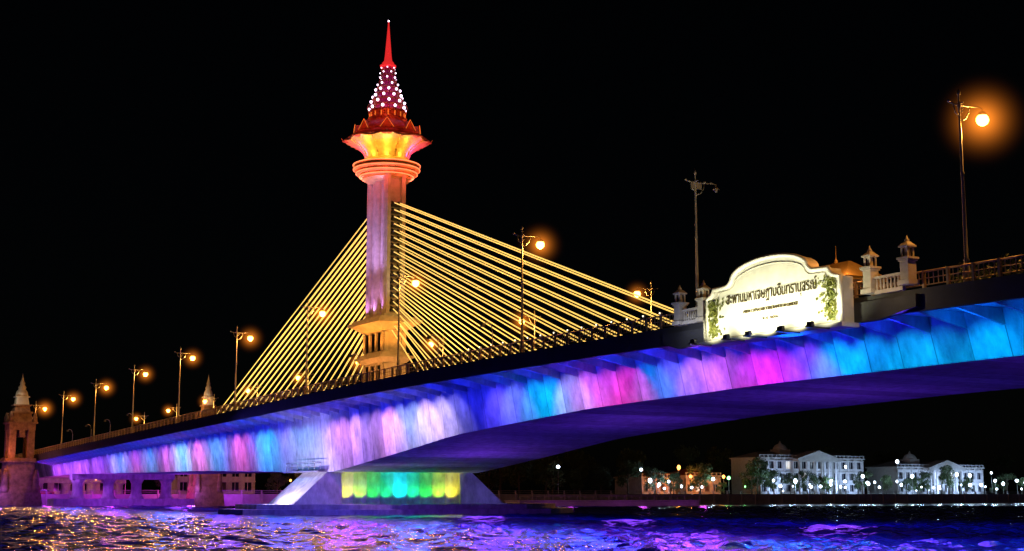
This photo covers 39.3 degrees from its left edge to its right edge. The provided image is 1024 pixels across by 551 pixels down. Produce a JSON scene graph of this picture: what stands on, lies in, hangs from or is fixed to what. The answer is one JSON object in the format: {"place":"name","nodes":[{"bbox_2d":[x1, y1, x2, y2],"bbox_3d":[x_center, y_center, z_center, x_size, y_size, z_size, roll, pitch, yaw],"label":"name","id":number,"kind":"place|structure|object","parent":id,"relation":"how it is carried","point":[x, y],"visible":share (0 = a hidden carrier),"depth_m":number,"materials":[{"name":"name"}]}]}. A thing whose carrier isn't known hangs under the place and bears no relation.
{"place":"outdoors","nodes":[
{"label":"outdoors","id":0,"kind":"place"},
{"bbox_2d":[40,489,53,493],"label":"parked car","id":1,"kind":"object","parent":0,"point":[42,491],"visible":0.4,"depth_m":319.08,"materials":[{"name":"paint"}]},
{"bbox_2d":[171,473,255,493],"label":"house","id":2,"kind":"structure","parent":0,"point":[242,481],"depth_m":361.25,"materials":[{"name":"beige stone"}]},
{"bbox_2d":[180,482,186,489],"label":"window","id":3,"kind":"structure","parent":2,"relation":"in","point":[183,485],"depth_m":355.71,"materials":[{"name":"black glass"}]},
{"bbox_2d":[232,482,238,489],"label":"window","id":4,"kind":"structure","parent":2,"relation":"in","point":[235,485],"depth_m":362.32,"materials":[{"name":"black glass"}]},
{"bbox_2d":[245,482,250,489],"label":"window","id":5,"kind":"structure","parent":2,"relation":"in","point":[247,484],"depth_m":363.87,"materials":[{"name":"black glass"}]},
{"bbox_2d":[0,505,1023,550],"bbox_3d":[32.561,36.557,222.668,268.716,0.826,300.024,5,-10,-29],"label":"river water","id":6,"kind":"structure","parent":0,"point":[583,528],"depth_m":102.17,"materials":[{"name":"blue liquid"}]},
{"bbox_2d":[504,496,699,505],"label":"wall","id":7,"kind":"structure","parent":6,"relation":"on","point":[639,502],"depth_m":307.17,"materials":[{"name":"concrete"}]},
{"bbox_2d":[0,0,1023,493],"label":"sky","id":8,"kind":"structure","parent":0,"point":[175,174],"materials":[{"name":"black"}]},
{"bbox_2d":[613,470,674,493],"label":"house","id":9,"kind":"structure","parent":0,"point":[634,484],"depth_m":424.25,"materials":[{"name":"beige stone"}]},
{"bbox_2d":[665,469,721,493],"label":"house","id":10,"kind":"structure","parent":0,"point":[684,475],"depth_m":432.32,"materials":[{"name":"beige stone"}]},
{"bbox_2d":[699,503,1023,505],"bbox_3d":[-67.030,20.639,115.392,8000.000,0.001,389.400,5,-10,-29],"label":"water","id":11,"kind":"structure","parent":0,"point":[973,504],"depth_m":405.46,"materials":[{"name":"liquid"}]},
{"bbox_2d":[0,376,41,505],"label":"gate tower","id":12,"kind":"structure","parent":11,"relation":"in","point":[19,482],"depth_m":307.01,"materials":[{"name":"brown stone"}]},
{"bbox_2d":[186,376,224,505],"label":"gate tower","id":13,"kind":"structure","parent":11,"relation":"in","point":[205,489],"depth_m":325.43,"materials":[{"name":"brown stone"}]},
{"bbox_3d":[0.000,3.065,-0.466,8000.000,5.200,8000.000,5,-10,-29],"label":"ground","id":14,"kind":"structure","parent":0,"visible":0},
{"bbox_2d":[42,483,102,493],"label":"house","id":15,"kind":"structure","parent":14,"relation":"on","point":[55,488],"depth_m":340.83,"materials":[{"name":"beige stone"}]},
{"bbox_2d":[42,483,47,488],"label":"window","id":16,"kind":"structure","parent":15,"relation":"in","point":[44,486],"depth_m":339.29,"materials":[{"name":"black glass"}]},
{"bbox_2d":[54,483,60,490],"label":"window","id":17,"kind":"structure","parent":15,"relation":"in","point":[57,486],"depth_m":340.70,"materials":[{"name":"black glass"}]},
{"bbox_2d":[265,473,288,493],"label":"tree","id":18,"kind":"object","parent":14,"relation":"on","point":[279,478],"visible":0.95,"depth_m":355.68,"materials":[{"name":"green plant"}]},
{"bbox_2d":[287,473,297,481],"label":"tree","id":19,"kind":"object","parent":14,"relation":"on","point":[291,476],"visible":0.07,"depth_m":397.69,"materials":[{"name":"green plant"}]},
{"bbox_2d":[0,20,1023,515],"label":"bridge","id":20,"kind":"structure","parent":14,"relation":"on","point":[382,438],"depth_m":162.06,"materials":[{"name":"concrete"}]},
{"bbox_2d":[31,404,46,411],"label":"street lamp","id":21,"kind":"object","parent":20,"relation":"on","point":[44,408],"visible":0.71,"depth_m":319.19,"materials":[{"name":"metal"}]},
{"bbox_2d":[59,391,74,442],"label":"street lamp","id":22,"kind":"object","parent":20,"relation":"on","point":[72,398],"visible":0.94,"depth_m":295.62,"materials":[{"name":"metal"}]},
{"bbox_2d":[91,379,108,441],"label":"street lamp","id":23,"kind":"object","parent":20,"relation":"on","point":[106,387],"visible":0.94,"depth_m":272.45,"materials":[{"name":"metal"}]},
{"bbox_2d":[129,364,147,432],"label":"street lamp","id":24,"kind":"object","parent":20,"relation":"on","point":[145,373],"visible":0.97,"depth_m":249.46,"materials":[{"name":"metal"}]},
{"bbox_2d":[166,407,180,420],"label":"street lamp","id":25,"kind":"object","parent":20,"relation":"on","point":[168,410],"visible":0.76,"depth_m":329.30,"materials":[{"name":"metal"}]},
{"bbox_2d":[174,347,194,422],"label":"street lamp","id":26,"kind":"object","parent":20,"relation":"on","point":[192,357],"visible":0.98,"depth_m":226.46,"materials":[{"name":"metal"}]},
{"bbox_2d":[230,326,252,409],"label":"street lamp","id":27,"kind":"object","parent":20,"relation":"on","point":[250,338],"visible":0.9,"depth_m":203.38,"materials":[{"name":"metal"}]},
{"bbox_2d":[246,383,259,402],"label":"street lamp","id":28,"kind":"object","parent":20,"relation":"on","point":[248,390],"visible":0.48,"depth_m":283.44,"materials":[{"name":"metal"}]},
{"bbox_2d":[296,369,313,382],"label":"street lamp","id":29,"kind":"object","parent":20,"relation":"on","point":[297,377],"visible":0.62,"depth_m":260.29,"materials":[{"name":"metal"}]},
{"bbox_2d":[300,300,325,393],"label":"street lamp","id":30,"kind":"object","parent":20,"relation":"on","point":[322,313],"visible":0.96,"depth_m":180.33,"materials":[{"name":"metal"}]},
{"bbox_2d":[391,266,418,375],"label":"street lamp","id":31,"kind":"object","parent":20,"relation":"on","point":[415,282],"visible":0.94,"depth_m":157.37,"materials":[{"name":"metal"}]},
{"bbox_2d":[427,334,438,357],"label":"gooseneck floodlight","id":32,"kind":"object","parent":20,"relation":"attached to","point":[428,337],"visible":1,"depth_m":146.98,"materials":[{"name":"black metal"}]},
{"bbox_2d":[429,334,445,355],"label":"street lamp","id":33,"kind":"object","parent":20,"relation":"on","point":[431,344],"visible":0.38,"depth_m":214.46,"materials":[{"name":"metal"}]},
{"bbox_2d":[480,322,492,346],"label":"gooseneck floodlight","id":34,"kind":"object","parent":20,"relation":"attached to","point":[482,325],"visible":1,"depth_m":137.11,"materials":[{"name":"black metal"}]},
{"bbox_2d":[513,226,543,352],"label":"street lamp","id":35,"kind":"object","parent":20,"relation":"on","point":[540,244],"visible":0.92,"depth_m":134.46,"materials":[{"name":"metal"}]},
{"bbox_2d":[519,309,540,336],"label":"street lamp","id":36,"kind":"object","parent":20,"relation":"on","point":[530,321],"visible":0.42,"depth_m":191.60,"materials":[{"name":"metal"}]},
{"bbox_2d":[634,281,657,329],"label":"street lamp","id":37,"kind":"object","parent":20,"relation":"on","point":[637,291],"visible":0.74,"depth_m":168.41,"materials":[{"name":"metal"}]},
{"bbox_2d":[671,285,688,325],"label":"lantern pillar","id":38,"kind":"structure","parent":20,"relation":"on","point":[680,305],"depth_m":110.12,"materials":[{"name":"grey concrete"}]},
{"bbox_2d":[682,307,699,324],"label":"balustrade","id":39,"kind":"object","parent":20,"relation":"on","point":[689,317],"visible":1,"depth_m":109.05,"materials":[{"name":"grey concrete"}]},
{"bbox_2d":[685,170,718,314],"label":"street lamp","id":40,"kind":"object","parent":20,"relation":"on","point":[694,184],"visible":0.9,"depth_m":111.35,"materials":[{"name":"metal"}]},
{"bbox_2d":[695,280,710,321],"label":"lantern pillar","id":41,"kind":"structure","parent":20,"relation":"on","point":[703,287],"depth_m":107.66,"materials":[{"name":"white concrete"}]},
{"bbox_2d":[688,253,858,347],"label":"bridge name sign","id":42,"kind":"object","parent":20,"relation":"attached to","point":[772,296],"visible":1,"depth_m":98.88,"materials":[{"name":"white concrete"}]},
{"bbox_2d":[825,246,889,295],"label":"viewing pavilion","id":43,"kind":"structure","parent":20,"relation":"on","point":[849,268],"depth_m":99.08,"materials":[{"name":"orange stone"}]},
{"bbox_2d":[859,246,880,294],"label":"lantern pillar","id":44,"kind":"structure","parent":20,"relation":"on","point":[870,271],"depth_m":92.44,"materials":[{"name":"beige stone"}]},
{"bbox_2d":[873,272,905,294],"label":"balustrade","id":45,"kind":"object","parent":20,"relation":"on","point":[888,289],"visible":1,"depth_m":91.11,"materials":[{"name":"beige stone"}]},
{"bbox_2d":[896,235,919,285],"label":"lantern pillar","id":46,"kind":"structure","parent":20,"relation":"on","point":[908,273],"depth_m":89.60,"materials":[{"name":"beige stone"}]},
{"bbox_2d":[947,89,988,281],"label":"street lamp","id":47,"kind":"object","parent":20,"relation":"on","point":[982,118],"visible":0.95,"depth_m":88.07,"materials":[{"name":"metal"}]},
{"bbox_2d":[945,252,1023,282],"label":"planter hedge","id":48,"kind":"object","parent":20,"relation":"on","point":[987,272],"visible":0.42,"depth_m":86.11,"materials":[{"name":"brown plant"}]},
{"bbox_2d":[41,490,1023,505],"bbox_3d":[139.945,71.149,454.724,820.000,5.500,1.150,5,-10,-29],"label":"embankment wall","id":49,"kind":"structure","parent":14,"relation":"on","point":[713,498],"depth_m":413.88,"materials":[{"name":"concrete"}]},
{"bbox_2d":[528,456,562,493],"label":"tree","id":50,"kind":"object","parent":14,"relation":"on","point":[539,465],"visible":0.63,"depth_m":436.14,"materials":[{"name":"green plant"}]},
{"bbox_2d":[536,461,565,493],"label":"tree","id":51,"kind":"object","parent":14,"relation":"on","point":[549,471],"visible":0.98,"depth_m":392.43,"materials":[{"name":"green plant"}]},
{"bbox_2d":[614,459,642,493],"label":"tree","id":52,"kind":"object","parent":14,"relation":"on","point":[621,481],"visible":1,"depth_m":406.80,"materials":[{"name":"green plant"}]},
{"bbox_2d":[615,448,653,471],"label":"tree","id":53,"kind":"object","parent":14,"relation":"on","point":[634,455],"visible":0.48,"depth_m":452.45,"materials":[{"name":"green plant"}]},
{"bbox_2d":[642,466,666,493],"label":"tree","id":54,"kind":"object","parent":14,"relation":"on","point":[652,474],"visible":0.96,"depth_m":410.50,"materials":[{"name":"green plant"}]},
{"bbox_2d":[663,472,684,493],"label":"tree","id":55,"kind":"object","parent":14,"relation":"on","point":[675,476],"visible":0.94,"depth_m":412.84,"materials":[{"name":"green plant"}]},
{"bbox_2d":[674,445,700,470],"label":"tree","id":56,"kind":"object","parent":14,"relation":"on","point":[685,453],"visible":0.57,"depth_m":462.04,"materials":[{"name":"green plant"}]},
{"bbox_2d":[686,462,713,493],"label":"tree","id":57,"kind":"object","parent":14,"relation":"on","point":[704,472],"visible":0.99,"depth_m":418.44,"materials":[{"name":"green plant"}]},
{"bbox_2d":[697,446,733,474],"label":"tree","id":58,"kind":"object","parent":14,"relation":"on","point":[720,462],"visible":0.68,"depth_m":467.36,"materials":[{"name":"green plant"}]},
{"bbox_2d":[715,482,726,491],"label":"tree","id":59,"kind":"object","parent":14,"relation":"on","point":[720,487],"visible":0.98,"depth_m":421.94,"materials":[{"name":"green plant"}]},
{"bbox_2d":[739,469,762,493],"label":"tree","id":60,"kind":"object","parent":14,"relation":"on","point":[746,481],"visible":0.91,"depth_m":428.49,"materials":[{"name":"green plant"}]},
{"bbox_2d":[745,457,771,493],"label":"tree","id":61,"kind":"object","parent":14,"relation":"on","point":[761,464],"visible":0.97,"depth_m":428.51,"materials":[{"name":"green plant"}]},
{"bbox_2d":[762,469,780,493],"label":"tree","id":62,"kind":"object","parent":14,"relation":"on","point":[769,483],"visible":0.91,"depth_m":431.50,"materials":[{"name":"green plant"}]},
{"bbox_2d":[779,473,800,493],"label":"tree","id":63,"kind":"object","parent":14,"relation":"on","point":[789,479],"visible":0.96,"depth_m":434.95,"materials":[{"name":"green plant"}]},
{"bbox_2d":[729,441,864,493],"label":"mansion","id":64,"kind":"structure","parent":14,"relation":"on","point":[781,458],"depth_m":454.93,"materials":[{"name":"white stone"}]},
{"bbox_2d":[798,470,819,493],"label":"tree","id":65,"kind":"object","parent":14,"relation":"on","point":[814,480],"visible":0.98,"depth_m":439.06,"materials":[{"name":"green plant"}]},
{"bbox_2d":[818,475,833,493],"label":"tree","id":66,"kind":"object","parent":14,"relation":"on","point":[824,483],"visible":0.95,"depth_m":441.68,"materials":[{"name":"green plant"}]},
{"bbox_2d":[846,450,866,484],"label":"tree","id":67,"kind":"object","parent":14,"relation":"on","point":[857,453],"visible":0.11,"depth_m":496.75,"materials":[{"name":"green plant"}]},
{"bbox_2d":[851,470,873,493],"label":"tree","id":68,"kind":"object","parent":14,"relation":"on","point":[858,484],"visible":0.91,"depth_m":450.17,"materials":[{"name":"green plant"}]},
{"bbox_2d":[880,475,892,493],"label":"tree","id":69,"kind":"object","parent":14,"relation":"on","point":[887,480],"visible":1,"depth_m":454.20,"materials":[{"name":"green plant"}]},
{"bbox_2d":[898,478,915,491],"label":"tree","id":70,"kind":"object","parent":14,"relation":"on","point":[906,481],"visible":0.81,"depth_m":458.24,"materials":[{"name":"green plant"}]},
{"bbox_2d":[910,476,924,491],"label":"tree","id":71,"kind":"object","parent":14,"relation":"on","point":[916,484],"visible":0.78,"depth_m":460.47,"materials":[{"name":"green plant"}]},
{"bbox_2d":[865,451,984,493],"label":"mansion","id":72,"kind":"structure","parent":14,"relation":"on","point":[909,463],"depth_m":481.67,"materials":[{"name":"white stone"}]},
{"bbox_2d":[918,470,931,493],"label":"tree","id":73,"kind":"object","parent":14,"relation":"on","point":[924,474],"visible":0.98,"depth_m":462.74,"materials":[{"name":"green plant"}]},
{"bbox_2d":[938,465,954,493],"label":"tree","id":74,"kind":"object","parent":14,"relation":"on","point":[945,474],"visible":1,"depth_m":467.27,"materials":[{"name":"green plant"}]},
{"bbox_2d":[958,476,972,493],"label":"tree","id":75,"kind":"object","parent":14,"relation":"on","point":[965,481],"visible":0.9,"depth_m":471.87,"materials":[{"name":"green plant"}]},
{"bbox_2d":[963,458,986,473],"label":"tree","id":76,"kind":"object","parent":14,"relation":"on","point":[969,462],"visible":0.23,"depth_m":525.74,"materials":[{"name":"green plant"}]},
{"bbox_2d":[989,483,999,491],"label":"tree","id":77,"kind":"object","parent":14,"relation":"on","point":[992,489],"visible":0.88,"depth_m":478.22,"materials":[{"name":"green plant"}]},
{"bbox_2d":[983,454,1014,493],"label":"tree","id":78,"kind":"object","parent":14,"relation":"on","point":[1003,461],"visible":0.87,"depth_m":534.82,"materials":[{"name":"green plant"}]},
{"bbox_2d":[996,473,1015,491],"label":"tree","id":79,"kind":"object","parent":14,"relation":"on","point":[1002,478],"visible":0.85,"depth_m":482.05,"materials":[{"name":"green plant"}]},
{"bbox_2d":[1016,477,1023,493],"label":"tree","id":80,"kind":"object","parent":14,"relation":"on","point":[1021,480],"visible":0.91,"depth_m":484.82,"materials":[{"name":"green plant"}]}
]}

